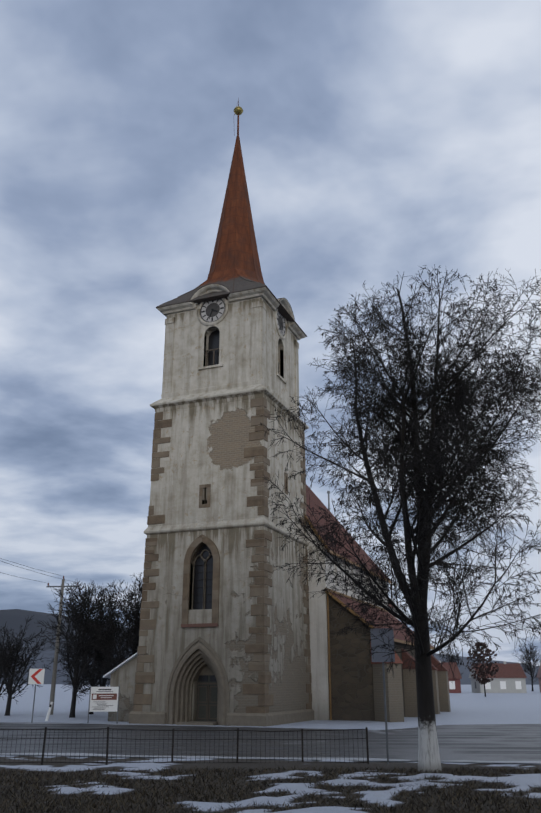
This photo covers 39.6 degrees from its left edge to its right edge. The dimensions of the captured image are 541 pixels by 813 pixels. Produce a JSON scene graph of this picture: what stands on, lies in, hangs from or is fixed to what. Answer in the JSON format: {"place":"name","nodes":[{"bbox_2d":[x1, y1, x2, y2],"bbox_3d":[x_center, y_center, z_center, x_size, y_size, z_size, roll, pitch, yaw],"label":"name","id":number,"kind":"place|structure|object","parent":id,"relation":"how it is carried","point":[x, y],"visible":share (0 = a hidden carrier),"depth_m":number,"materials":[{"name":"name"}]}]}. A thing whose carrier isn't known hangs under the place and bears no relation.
{"place":"outdoors","nodes":[
{"label":"outdoors","id":0,"kind":"place"},
{"bbox_2d":[129,98,313,726],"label":"church tower","id":1,"kind":"structure","parent":0,"point":[224,635],"depth_m":44.66,"materials":[{"name":"beige paint"}]},
{"bbox_2d":[0,609,539,684],"bbox_3d":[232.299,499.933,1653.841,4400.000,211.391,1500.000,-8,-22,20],"label":"hills","id":2,"kind":"structure","parent":0,"point":[15,619],"depth_m":1405.93,"materials":[{"name":"grey"}]},
{"bbox_2d":[0,684,540,812],"bbox_3d":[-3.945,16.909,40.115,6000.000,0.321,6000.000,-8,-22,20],"label":"snow","id":3,"kind":"structure","parent":0,"point":[467,706],"depth_m":18.78,"materials":[{"name":"white snow"}]},
{"bbox_2d":[28,668,44,722],"bbox_3d":[-13.437,16.536,42.758,0.840,3.100,0.095,6,-21,-15],"label":"chevron sign","id":4,"kind":"object","parent":3,"relation":"on","point":[36,676],"visible":0.84,"depth_m":43.06,"materials":[{"name":"white metal"}]},
{"bbox_2d":[0,558,81,714],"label":"utility pole","id":5,"kind":"object","parent":3,"relation":"on","point":[53,683],"visible":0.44,"depth_m":54.04,"materials":[{"name":"concrete"}]},
{"bbox_2d":[45,702,52,720],"bbox_3d":[-13.037,17.995,44.187,0.403,1.184,0.161,2,-20,-4],"label":"delineator post","id":6,"kind":"object","parent":3,"relation":"on","point":[49,711],"visible":0.82,"depth_m":44.15,"materials":[{"name":"white plastic"}]},
{"bbox_2d":[0,572,143,717],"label":"trees","id":7,"kind":"object","parent":3,"relation":"on","point":[99,649],"visible":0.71,"depth_m":50.60,"materials":[{"name":"black plant"}]},
{"bbox_2d":[87,686,119,723],"bbox_3d":[-9.199,16.546,41.411,1.620,2.150,0.105,4,-21,-11],"label":"info board","id":8,"kind":"object","parent":3,"relation":"on","point":[103,699],"visible":0.94,"depth_m":41.50,"materials":[{"name":"white metal"}]},
{"bbox_2d":[0,727,368,764],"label":"iron fence","id":9,"kind":"object","parent":3,"relation":"on","point":[154,739],"visible":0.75,"depth_m":19.94,"materials":[{"name":"black metal"}]},
{"bbox_2d":[0,765,540,812],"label":"grass tufts","id":10,"kind":"object","parent":3,"relation":"on","point":[121,798],"visible":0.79,"depth_m":14.28,"materials":[{"name":"plant"}]},
{"bbox_2d":[103,484,450,721],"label":"church nave","id":11,"kind":"structure","parent":3,"relation":"on","point":[347,677],"depth_m":46.26,"materials":[{"name":"beige paint"}]},
{"bbox_2d":[370,628,394,763],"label":"road sign back","id":12,"kind":"structure","parent":3,"relation":"on","point":[377,657],"depth_m":21.04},
{"bbox_2d":[260,264,540,772],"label":"linden tree","id":13,"kind":"object","parent":3,"relation":"on","point":[430,459],"visible":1,"depth_m":19.63,"materials":[{"name":"black plant"}]},
{"bbox_2d":[467,642,498,696],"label":"small tree","id":14,"kind":"object","parent":3,"relation":"on","point":[482,671],"visible":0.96,"depth_m":121.19,"materials":[{"name":"brown plant"}]},
{"bbox_2d":[439,661,540,692],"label":"village houses","id":15,"kind":"structure","parent":3,"relation":"on","point":[509,677],"depth_m":164.28,"materials":[{"name":"paint"}]},
{"bbox_2d":[441,643,540,690],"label":"trees","id":16,"kind":"object","parent":3,"relation":"on","point":[531,654],"visible":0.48,"depth_m":199.65,"materials":[{"name":"grey plant"}]},
{"bbox_2d":[0,722,540,761],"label":"road","id":17,"kind":"structure","parent":0,"point":[487,742],"depth_m":28.00,"materials":[{"name":"grey asphalt"}]},
{"bbox_2d":[0,723,540,763],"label":"road slush","id":18,"kind":"object","parent":17,"relation":"on","point":[91,754],"visible":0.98,"depth_m":22.62,"materials":[{"name":"grey snow"}]},
{"bbox_2d":[0,0,540,665],"label":"sky","id":19,"kind":"structure","parent":0,"point":[380,139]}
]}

